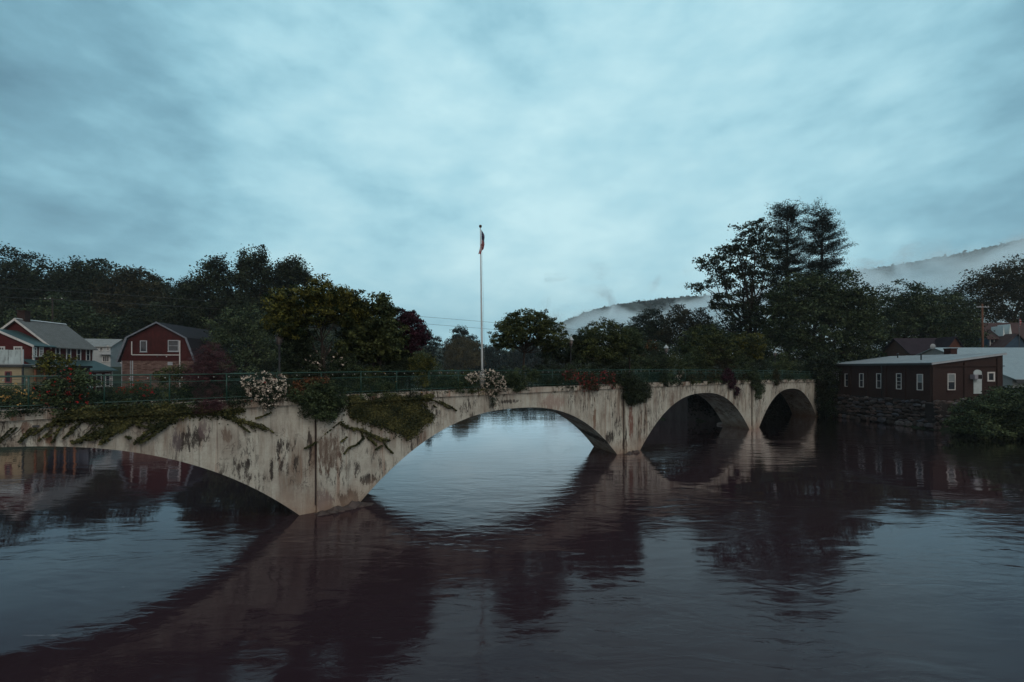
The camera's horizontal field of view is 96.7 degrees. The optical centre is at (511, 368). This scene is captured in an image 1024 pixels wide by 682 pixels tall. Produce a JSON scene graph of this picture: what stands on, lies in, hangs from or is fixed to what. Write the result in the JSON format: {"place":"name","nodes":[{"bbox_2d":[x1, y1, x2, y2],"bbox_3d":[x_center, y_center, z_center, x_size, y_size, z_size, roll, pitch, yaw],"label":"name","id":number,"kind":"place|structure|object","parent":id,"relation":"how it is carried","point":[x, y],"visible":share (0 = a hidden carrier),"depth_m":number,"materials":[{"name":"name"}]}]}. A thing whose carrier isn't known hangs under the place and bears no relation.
{"place":"outdoors","nodes":[
{"label":"outdoors","id":0,"kind":"place"},
{"bbox_2d":[0,382,1023,681],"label":"river","id":1,"kind":"structure","parent":0,"point":[528,544],"depth_m":16.37,"materials":[{"name":"liquid"}]},
{"bbox_2d":[0,320,1023,430],"bbox_3d":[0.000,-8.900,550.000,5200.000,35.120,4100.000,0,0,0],"label":"ground","id":2,"kind":"structure","parent":0,"point":[116,378],"depth_m":110.36,"materials":[{"name":"green plant"}]},
{"bbox_2d":[0,364,54,397],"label":"yellow building","id":3,"kind":"structure","parent":2,"relation":"on","point":[14,369],"depth_m":57.97,"materials":[{"name":"wood"}]},
{"bbox_2d":[0,349,23,363],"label":"roof screen","id":4,"kind":"object","parent":3,"relation":"on","point":[11,356],"visible":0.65,"depth_m":59.39,"materials":[{"name":"white paint"}]},
{"bbox_2d":[0,241,60,326],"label":"broadleaf tree","id":5,"kind":"object","parent":2,"relation":"on","point":[27,281],"visible":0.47,"depth_m":119.72,"materials":[{"name":"green plant"}]},
{"bbox_2d":[0,310,117,390],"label":"red house","id":6,"kind":"structure","parent":2,"relation":"on","point":[22,330],"depth_m":67.13,"materials":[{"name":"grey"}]},
{"bbox_2d":[0,291,132,338],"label":"broadleaf tree","id":7,"kind":"object","parent":2,"relation":"on","point":[72,317],"visible":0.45,"depth_m":102.06,"materials":[{"name":"green plant"}]},
{"bbox_2d":[29,255,123,328],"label":"broadleaf tree","id":8,"kind":"object","parent":2,"relation":"on","point":[74,285],"visible":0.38,"depth_m":122.82,"materials":[{"name":"green plant"}]},
{"bbox_2d":[85,339,123,366],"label":"white house","id":9,"kind":"structure","parent":2,"relation":"on","point":[106,353],"depth_m":90.11,"materials":[{"name":"wood"}]},
{"bbox_2d":[65,258,148,295],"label":"broadleaf tree","id":10,"kind":"object","parent":2,"relation":"on","point":[108,267],"visible":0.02,"depth_m":149.18,"materials":[{"name":"green plant"}]},
{"bbox_2d":[80,264,173,324],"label":"broadleaf tree","id":11,"kind":"object","parent":2,"relation":"on","point":[134,284],"visible":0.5,"depth_m":121.66,"materials":[{"name":"green plant"}]},
{"bbox_2d":[96,298,219,339],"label":"broadleaf tree","id":12,"kind":"object","parent":2,"relation":"on","point":[156,316],"visible":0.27,"depth_m":105.67,"materials":[{"name":"green plant"}]},
{"bbox_2d":[116,322,230,388],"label":"gambrel barn","id":13,"kind":"structure","parent":2,"relation":"on","point":[156,346],"depth_m":75.74,"materials":[{"name":"wood"}]},
{"bbox_2d":[166,252,237,330],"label":"poplar tree","id":14,"kind":"object","parent":2,"relation":"on","point":[203,283],"visible":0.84,"depth_m":104.60,"materials":[{"name":"green plant"}]},
{"bbox_2d":[198,302,294,382],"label":"broadleaf tree","id":15,"kind":"object","parent":2,"relation":"on","point":[255,333],"visible":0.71,"depth_m":80.37,"materials":[{"name":"green plant"}]},
{"bbox_2d":[219,244,282,355],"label":"poplar tree","id":16,"kind":"object","parent":2,"relation":"on","point":[256,280],"visible":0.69,"depth_m":102.55,"materials":[{"name":"green plant"}]},
{"bbox_2d":[265,253,314,356],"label":"poplar tree","id":17,"kind":"object","parent":2,"relation":"on","point":[292,273],"visible":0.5,"depth_m":104.72,"materials":[{"name":"green plant"}]},
{"bbox_2d":[282,367,359,388],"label":"garden shrub","id":18,"kind":"object","parent":2,"relation":"on","point":[334,375],"visible":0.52,"depth_m":23.71,"materials":[{"name":"green plant"}]},
{"bbox_2d":[276,328,376,380],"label":"broadleaf tree","id":19,"kind":"object","parent":2,"relation":"on","point":[326,340],"visible":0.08,"depth_m":86.42,"materials":[{"name":"green plant"}]},
{"bbox_2d":[370,349,418,378],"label":"garden shrub","id":20,"kind":"object","parent":2,"relation":"on","point":[405,362],"visible":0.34,"depth_m":27.54,"materials":[{"name":"green plant"}]},
{"bbox_2d":[0,379,820,515],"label":"arch bridge","id":21,"kind":"structure","parent":2,"relation":"on","point":[324,475],"depth_m":22.90,"materials":[{"name":"concrete"}]},
{"bbox_2d":[0,384,35,419],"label":"garden shrub","id":22,"kind":"object","parent":21,"relation":"on","point":[14,413],"visible":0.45,"depth_m":16.46,"materials":[{"name":"green plant"}]},
{"bbox_2d":[0,382,48,409],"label":"flower patch","id":23,"kind":"object","parent":21,"relation":"on","point":[9,393],"visible":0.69,"depth_m":16.30,"materials":[{"name":"green plant"}]},
{"bbox_2d":[5,386,59,416],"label":"garden shrub","id":24,"kind":"object","parent":21,"relation":"on","point":[27,411],"visible":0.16,"depth_m":15.96,"materials":[{"name":"green plant"}]},
{"bbox_2d":[31,350,81,407],"bbox_3d":[-17.617,0.434,17.641,1.445,2.362,0.963,0,0,-40],"label":"sapling","id":25,"kind":"object","parent":21,"relation":"on","point":[46,365],"visible":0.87,"depth_m":17.57,"materials":[{"name":"green plant"}]},
{"bbox_2d":[29,366,104,415],"bbox_3d":[-16.340,0.780,16.768,2.029,1.805,1.461,0,0,-40],"label":"flowering bush","id":26,"kind":"object","parent":21,"relation":"on","point":[79,378],"visible":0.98,"depth_m":16.56,"materials":[{"name":"green plant"}]},
{"bbox_2d":[91,381,120,410],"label":"garden shrub","id":27,"kind":"object","parent":21,"relation":"on","point":[108,388],"visible":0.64,"depth_m":18.20,"materials":[{"name":"green plant"}]},
{"bbox_2d":[111,378,155,403],"bbox_3d":[-15.363,0.982,18.591,0.785,1.240,1.574,0,0,43],"label":"flower patch","id":28,"kind":"object","parent":21,"relation":"on","point":[134,391],"visible":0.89,"depth_m":18.58,"materials":[{"name":"green plant"}]},
{"bbox_2d":[0,401,277,445],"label":"wall ivy","id":29,"kind":"object","parent":21,"relation":"attached to","point":[116,420],"depth_m":17.58,"materials":[{"name":"green plant"}]},
{"bbox_2d":[125,381,164,409],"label":"garden shrub","id":30,"kind":"object","parent":21,"relation":"on","point":[147,398],"visible":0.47,"depth_m":18.91,"materials":[{"name":"green plant"}]},
{"bbox_2d":[148,363,190,406],"bbox_3d":[-14.211,0.632,19.081,1.891,1.989,1.481,0,0,24],"label":"ferny shrub","id":31,"kind":"object","parent":21,"relation":"on","point":[163,378],"visible":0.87,"depth_m":19.15,"materials":[{"name":"green plant"}]},
{"bbox_2d":[173,377,237,405],"bbox_3d":[-13.417,0.940,20.185,2.641,1.272,2.709,0,0,-40],"label":"garden shrub","id":32,"kind":"object","parent":21,"relation":"on","point":[209,386],"visible":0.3,"depth_m":20.25,"materials":[{"name":"green plant"}]},
{"bbox_2d":[180,341,236,413],"bbox_3d":[-13.265,0.310,20.009,2.205,3.149,2.436,0,0,-40],"label":"smoke bush","id":33,"kind":"object","parent":21,"relation":"on","point":[212,368],"visible":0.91,"depth_m":19.80,"materials":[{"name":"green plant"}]},
{"bbox_2d":[217,380,254,408],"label":"leafy shrub","id":34,"kind":"object","parent":21,"relation":"on","point":[237,401],"visible":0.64,"depth_m":20.54,"materials":[{"name":"green plant"}]},
{"bbox_2d":[240,370,292,411],"bbox_3d":[-11.202,1.004,20.789,2.143,1.902,1.372,0,0,-40],"label":"flowering bush","id":35,"kind":"object","parent":21,"relation":"on","point":[265,389],"visible":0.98,"depth_m":20.58,"materials":[{"name":"white plant"}]},
{"bbox_2d":[272,323,317,373],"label":"vine column","id":36,"kind":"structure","parent":21,"relation":"on","point":[292,363],"depth_m":23.25,"materials":[{"name":"green plant"}]},
{"bbox_2d":[287,375,330,394],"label":"rusty shrub","id":37,"kind":"object","parent":21,"relation":"on","point":[306,381],"visible":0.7,"depth_m":21.75,"materials":[{"name":"orange plant"}]},
{"bbox_2d":[258,273,374,393],"bbox_3d":[-9.900,-1.588,23.929,6.235,6.710,3.626,0,0,-34],"label":"broadleaf tree","id":38,"kind":"object","parent":21,"relation":"on","point":[323,307],"visible":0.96,"depth_m":23.07,"materials":[{"name":"green plant"}]},
{"bbox_2d":[285,377,349,424],"bbox_3d":[-9.384,1.571,21.995,3.042,2.336,1.744,0,0,-40],"label":"hanging bush","id":39,"kind":"object","parent":21,"relation":"hanging from","point":[331,400],"visible":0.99,"depth_m":21.82,"materials":[{"name":"green plant"}]},
{"bbox_2d":[300,349,355,376],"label":"hydrangea bush","id":40,"kind":"object","parent":21,"relation":"on","point":[316,360],"visible":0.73,"depth_m":24.10,"materials":[{"name":"green plant"}]},
{"bbox_2d":[326,350,378,398],"bbox_3d":[-8.488,0.302,24.137,2.358,2.674,2.757,0,0,-40],"label":"garden shrub","id":41,"kind":"object","parent":21,"relation":"on","point":[349,369],"visible":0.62,"depth_m":24.45,"materials":[{"name":"green plant"}]},
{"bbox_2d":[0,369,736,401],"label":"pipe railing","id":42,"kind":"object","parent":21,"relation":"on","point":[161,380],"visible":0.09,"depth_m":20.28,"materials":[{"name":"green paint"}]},
{"bbox_2d":[2,370,706,380],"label":"string lights","id":43,"kind":"object","parent":42,"relation":"attached to","point":[289,374],"visible":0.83,"depth_m":20.42,"materials":[{"name":"metal"}]},
{"bbox_2d":[330,291,411,392],"bbox_3d":[-7.872,-1.444,26.292,5.368,6.374,3.871,0,0,-41],"label":"glossy tree","id":44,"kind":"object","parent":21,"relation":"on","point":[378,337],"visible":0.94,"depth_m":25.56,"materials":[{"name":"green plant"}]},
{"bbox_2d":[350,365,397,397],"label":"garden shrub","id":45,"kind":"object","parent":21,"relation":"on","point":[371,380],"visible":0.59,"depth_m":25.13,"materials":[{"name":"green plant"}]},
{"bbox_2d":[304,390,456,454],"bbox_3d":[-6.574,2.917,24.476,8.684,3.399,0.446,0,0,-40],"label":"wall ivy","id":46,"kind":"object","parent":21,"relation":"attached to","point":[388,412],"depth_m":24.50,"materials":[{"name":"green plant"}]},
{"bbox_2d":[372,360,421,396],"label":"garden shrub","id":47,"kind":"object","parent":21,"relation":"on","point":[385,368],"visible":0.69,"depth_m":26.26,"materials":[{"name":"green plant"}]},
{"bbox_2d":[0,375,803,409],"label":"ground cover","id":48,"kind":"object","parent":21,"relation":"on","point":[337,394],"visible":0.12,"depth_m":24.01,"materials":[{"name":"green plant"}]},
{"bbox_2d":[0,369,813,407],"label":"pipe railing","id":49,"kind":"object","parent":21,"relation":"on","point":[276,373],"visible":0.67,"depth_m":21.60,"materials":[{"name":"green metal"}]},
{"bbox_2d":[370,378,394,392],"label":"climbing shrub","id":50,"kind":"object","parent":49,"relation":"attached to","point":[378,386],"visible":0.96,"depth_m":24.62,"materials":[{"name":"green plant"}]},
{"bbox_2d":[393,307,432,390],"bbox_3d":[-6.424,-1.035,28.589,2.321,5.505,3.670,0,0,23],"label":"purple leaf tree","id":51,"kind":"object","parent":21,"relation":"on","point":[418,336],"visible":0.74,"depth_m":28.00,"materials":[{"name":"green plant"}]},
{"bbox_2d":[404,352,436,390],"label":"clipped shrub","id":52,"kind":"object","parent":21,"relation":"on","point":[428,360],"visible":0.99,"depth_m":26.23,"materials":[{"name":"green plant"}]},
{"bbox_2d":[422,363,466,393],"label":"garden shrub","id":53,"kind":"object","parent":21,"relation":"on","point":[434,373],"visible":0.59,"depth_m":27.88,"materials":[{"name":"green plant"}]},
{"bbox_2d":[479,225,484,388],"bbox_3d":[-1.955,-4.027,29.833,0.428,10.839,0.380,0,0,0],"label":"flagpole","id":54,"kind":"object","parent":21,"relation":"on","point":[481,266],"visible":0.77,"depth_m":29.79,"materials":[{"name":"metal"}]},
{"bbox_2d":[465,369,507,408],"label":"flowering bush","id":55,"kind":"object","parent":21,"relation":"on","point":[494,382],"visible":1,"depth_m":28.68,"materials":[{"name":"white plant"}]},
{"bbox_2d":[504,366,541,392],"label":"leafy shrub","id":56,"kind":"object","parent":21,"relation":"on","point":[515,378],"visible":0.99,"depth_m":30.35,"materials":[{"name":"green plant"}]},
{"bbox_2d":[487,308,569,386],"bbox_3d":[1.386,-1.365,33.514,8.597,6.136,5.472,0,0,-29],"label":"round tree","id":57,"kind":"object","parent":21,"relation":"on","point":[515,329],"visible":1,"depth_m":32.34,"materials":[{"name":"green plant"}]},
{"bbox_2d":[534,355,576,392],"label":"garden shrub","id":58,"kind":"object","parent":21,"relation":"on","point":[547,364],"visible":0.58,"depth_m":34.02,"materials":[{"name":"green plant"}]},
{"bbox_2d":[536,334,587,364],"bbox_3d":[4.342,-0.624,37.493,3.343,4.613,6.460,0,0,42],"label":"tree","id":59,"kind":"object","parent":21,"relation":"on","point":[559,356],"visible":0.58,"depth_m":36.91,"materials":[{"name":"green plant"}]},
{"bbox_2d":[558,354,603,388],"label":"garden shrub","id":60,"kind":"object","parent":21,"relation":"on","point":[590,368],"visible":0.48,"depth_m":36.05,"materials":[{"name":"green plant"}]},
{"bbox_2d":[561,369,617,391],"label":"flowering bush","id":61,"kind":"object","parent":21,"relation":"on","point":[608,381],"visible":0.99,"depth_m":34.69,"materials":[{"name":"brown plant"}]},
{"bbox_2d":[571,317,634,382],"bbox_3d":[7.891,-1.416,39.408,7.975,6.183,4.910,0,0,-37],"label":"bushy tree","id":62,"kind":"object","parent":21,"relation":"on","point":[596,339],"visible":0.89,"depth_m":38.17,"materials":[{"name":"green plant"}]},
{"bbox_2d":[591,356,640,388],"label":"garden shrub","id":63,"kind":"object","parent":21,"relation":"on","point":[617,367],"visible":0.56,"depth_m":38.39,"materials":[{"name":"green plant"}]},
{"bbox_2d":[611,326,645,371],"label":"vine tree","id":64,"kind":"object","parent":21,"relation":"on","point":[636,339],"visible":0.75,"depth_m":39.62,"materials":[{"name":"green plant"}]},
{"bbox_2d":[618,370,652,406],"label":"hanging bush","id":65,"kind":"object","parent":21,"relation":"hanging from","point":[637,393],"visible":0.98,"depth_m":37.53,"materials":[{"name":"green plant"}]},
{"bbox_2d":[625,351,670,387],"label":"garden shrub","id":66,"kind":"object","parent":21,"relation":"on","point":[632,361],"visible":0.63,"depth_m":41.48,"materials":[{"name":"green plant"}]},
{"bbox_2d":[641,346,684,385],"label":"garden shrub","id":67,"kind":"object","parent":21,"relation":"on","point":[654,357],"visible":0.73,"depth_m":42.98,"materials":[{"name":"green plant"}]},
{"bbox_2d":[657,346,702,384],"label":"garden shrub","id":68,"kind":"object","parent":21,"relation":"on","point":[676,360],"visible":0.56,"depth_m":45.14,"materials":[{"name":"green plant"}]},
{"bbox_2d":[676,346,722,384],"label":"garden shrub","id":69,"kind":"object","parent":21,"relation":"on","point":[692,365],"visible":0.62,"depth_m":47.56,"materials":[{"name":"green plant"}]},
{"bbox_2d":[684,368,722,383],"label":"hedge","id":70,"kind":"object","parent":21,"relation":"on","point":[710,380],"visible":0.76,"depth_m":46.60,"materials":[{"name":"green plant"}]},
{"bbox_2d":[673,323,748,369],"bbox_3d":[22.947,-1.724,51.893,12.060,6.900,5.677,0,0,-37],"label":"bushy tree","id":71,"kind":"object","parent":21,"relation":"on","point":[699,338],"visible":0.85,"depth_m":49.98,"materials":[{"name":"green plant"}]},
{"bbox_2d":[704,344,745,384],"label":"garden shrub","id":72,"kind":"object","parent":21,"relation":"on","point":[722,365],"visible":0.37,"depth_m":51.18,"materials":[{"name":"green plant"}]},
{"bbox_2d":[719,367,740,395],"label":"trailing shrub","id":73,"kind":"object","parent":21,"relation":"on","point":[728,375],"visible":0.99,"depth_m":49.15,"materials":[{"name":"purple plant"}]},
{"bbox_2d":[723,331,766,362],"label":"vine tree","id":74,"kind":"object","parent":21,"relation":"on","point":[757,347],"visible":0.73,"depth_m":55.93,"materials":[{"name":"green plant"}]},
{"bbox_2d":[724,349,766,383],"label":"garden shrub","id":75,"kind":"object","parent":21,"relation":"on","point":[745,366],"visible":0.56,"depth_m":54.25,"materials":[{"name":"green plant"}]},
{"bbox_2d":[747,368,765,399],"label":"hanging bush","id":76,"kind":"object","parent":21,"relation":"hanging from","point":[758,386],"visible":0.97,"depth_m":53.02,"materials":[{"name":"green plant"}]},
{"bbox_2d":[747,351,783,382],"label":"garden shrub","id":77,"kind":"object","parent":21,"relation":"on","point":[764,366],"visible":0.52,"depth_m":58.01,"materials":[{"name":"green plant"}]},
{"bbox_2d":[770,352,806,381],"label":"garden shrub","id":78,"kind":"object","parent":21,"relation":"on","point":[779,364],"visible":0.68,"depth_m":62.57,"materials":[{"name":"green plant"}]},
{"bbox_2d":[440,336,486,377],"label":"willow tree","id":79,"kind":"object","parent":2,"relation":"on","point":[455,354],"visible":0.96,"depth_m":212.52,"materials":[{"name":"green plant"}]},
{"bbox_2d":[443,324,483,371],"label":"broadleaf tree","id":80,"kind":"object","parent":2,"relation":"on","point":[462,331],"visible":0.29,"depth_m":236.22,"materials":[{"name":"green plant"}]},
{"bbox_2d":[467,346,503,375],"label":"broadleaf tree","id":81,"kind":"object","parent":2,"relation":"on","point":[492,363],"visible":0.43,"depth_m":238.03,"materials":[{"name":"green plant"}]},
{"bbox_2d":[479,343,513,372],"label":"broadleaf tree","id":82,"kind":"object","parent":2,"relation":"on","point":[498,351],"visible":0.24,"depth_m":249.33,"materials":[{"name":"green plant"}]},
{"bbox_2d":[510,342,545,373],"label":"broadleaf tree","id":83,"kind":"object","parent":2,"relation":"on","point":[531,357],"visible":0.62,"depth_m":252.73,"materials":[{"name":"green plant"}]},
{"bbox_2d":[602,341,676,370],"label":"broadleaf tree","id":84,"kind":"object","parent":2,"relation":"on","point":[660,344],"visible":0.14,"depth_m":82.46,"materials":[{"name":"green plant"}]},
{"bbox_2d":[621,306,678,350],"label":"broadleaf tree","id":85,"kind":"object","parent":2,"relation":"on","point":[648,329],"visible":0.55,"depth_m":116.47,"materials":[{"name":"green plant"}]},
{"bbox_2d":[654,303,721,365],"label":"broadleaf tree","id":86,"kind":"object","parent":2,"relation":"on","point":[680,321],"visible":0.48,"depth_m":110.78,"materials":[{"name":"green plant"}]},
{"bbox_2d":[661,395,721,421],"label":"retaining wall","id":87,"kind":"structure","parent":2,"relation":"on","point":[678,410],"depth_m":61.20,"materials":[{"name":"stone"}]},
{"bbox_2d":[667,322,777,371],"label":"broadleaf tree","id":88,"kind":"object","parent":2,"relation":"on","point":[718,328],"visible":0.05,"depth_m":97.51,"materials":[{"name":"green plant"}]},
{"bbox_2d":[684,211,792,365],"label":"maple tree","id":89,"kind":"object","parent":2,"relation":"on","point":[746,269],"visible":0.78,"depth_m":85.10,"materials":[{"name":"green plant"}]},
{"bbox_2d":[687,393,791,420],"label":"bank vines","id":90,"kind":"object","parent":2,"relation":"on","point":[778,405],"visible":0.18,"depth_m":66.30,"materials":[{"name":"green plant"}]},
{"bbox_2d":[756,199,821,362],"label":"pine tree","id":91,"kind":"object","parent":2,"relation":"on","point":[788,240],"visible":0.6,"depth_m":86.98,"materials":[{"name":"green plant"}]},
{"bbox_2d":[748,269,892,374],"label":"broadleaf tree","id":92,"kind":"object","parent":2,"relation":"on","point":[837,310],"visible":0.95,"depth_m":77.31,"materials":[{"name":"green plant"}]},
{"bbox_2d":[803,350,843,417],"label":"bush","id":93,"kind":"object","parent":2,"relation":"on","point":[821,366],"visible":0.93,"depth_m":66.07,"materials":[{"name":"green plant"}]},
{"bbox_2d":[795,197,860,344],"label":"pine tree","id":94,"kind":"object","parent":2,"relation":"on","point":[820,228],"visible":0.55,"depth_m":88.91,"materials":[{"name":"green plant"}]},
{"bbox_2d":[830,394,984,429],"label":"stone wall","id":95,"kind":"structure","parent":2,"relation":"on","point":[913,412],"depth_m":57.03,"materials":[{"name":"grey stone"}]},
{"bbox_2d":[826,348,1006,401],"bbox_3d":[54.103,0.585,61.224,13.790,6.829,16.470,0,0,-6],"label":"brick mill","id":96,"kind":"object","parent":95,"relation":"on","point":[949,374],"visible":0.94,"depth_m":54.81,"materials":[{"name":"brick"}]},
{"bbox_2d":[854,278,971,359],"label":"broadleaf tree","id":97,"kind":"object","parent":2,"relation":"on","point":[911,309],"visible":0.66,"depth_m":95.92,"materials":[{"name":"green plant"}]},
{"bbox_2d":[882,336,964,356],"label":"dark roof house","id":98,"kind":"structure","parent":2,"relation":"on","point":[905,346],"depth_m":89.58,"materials":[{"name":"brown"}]},
{"bbox_2d":[909,289,994,347],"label":"broadleaf tree","id":99,"kind":"object","parent":2,"relation":"on","point":[968,334],"visible":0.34,"depth_m":98.26,"materials":[{"name":"green plant"}]},
{"bbox_2d":[917,348,1023,387],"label":"metal roof shed","id":100,"kind":"structure","parent":2,"relation":"on","point":[1013,366],"depth_m":74.87,"materials":[{"name":"white metal"}]},
{"bbox_2d":[938,254,1023,322],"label":"broadleaf tree","id":101,"kind":"object","parent":2,"relation":"on","point":[1011,280],"visible":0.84,"depth_m":116.17,"materials":[{"name":"green plant"}]},
{"bbox_2d":[941,384,1023,438],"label":"riverside bush","id":102,"kind":"object","parent":2,"relation":"on","point":[984,418],"visible":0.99,"depth_m":45.81,"materials":[{"name":"green plant"}]},
{"bbox_2d":[959,323,1023,347],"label":"blue house","id":103,"kind":"structure","parent":2,"relation":"on","point":[1005,335],"depth_m":103.84,"materials":[{"name":"brown"}]},
{"bbox_2d":[0,0,1023,352],"label":"sky","id":104,"kind":"structure","parent":0,"point":[598,149],"materials":[{"name":"blue"}]},
{"bbox_2d":[527,246,1023,364],"bbox_3d":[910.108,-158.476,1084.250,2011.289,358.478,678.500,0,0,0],"label":"mountain","id":105,"kind":"structure","parent":0,"point":[935,275],"depth_m":931.54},
{"bbox_2d":[508,238,1023,360],"bbox_3d":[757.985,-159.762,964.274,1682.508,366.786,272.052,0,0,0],"label":"woods","id":106,"kind":"object","parent":105,"relation":"on","point":[951,261],"visible":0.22,"depth_m":959.97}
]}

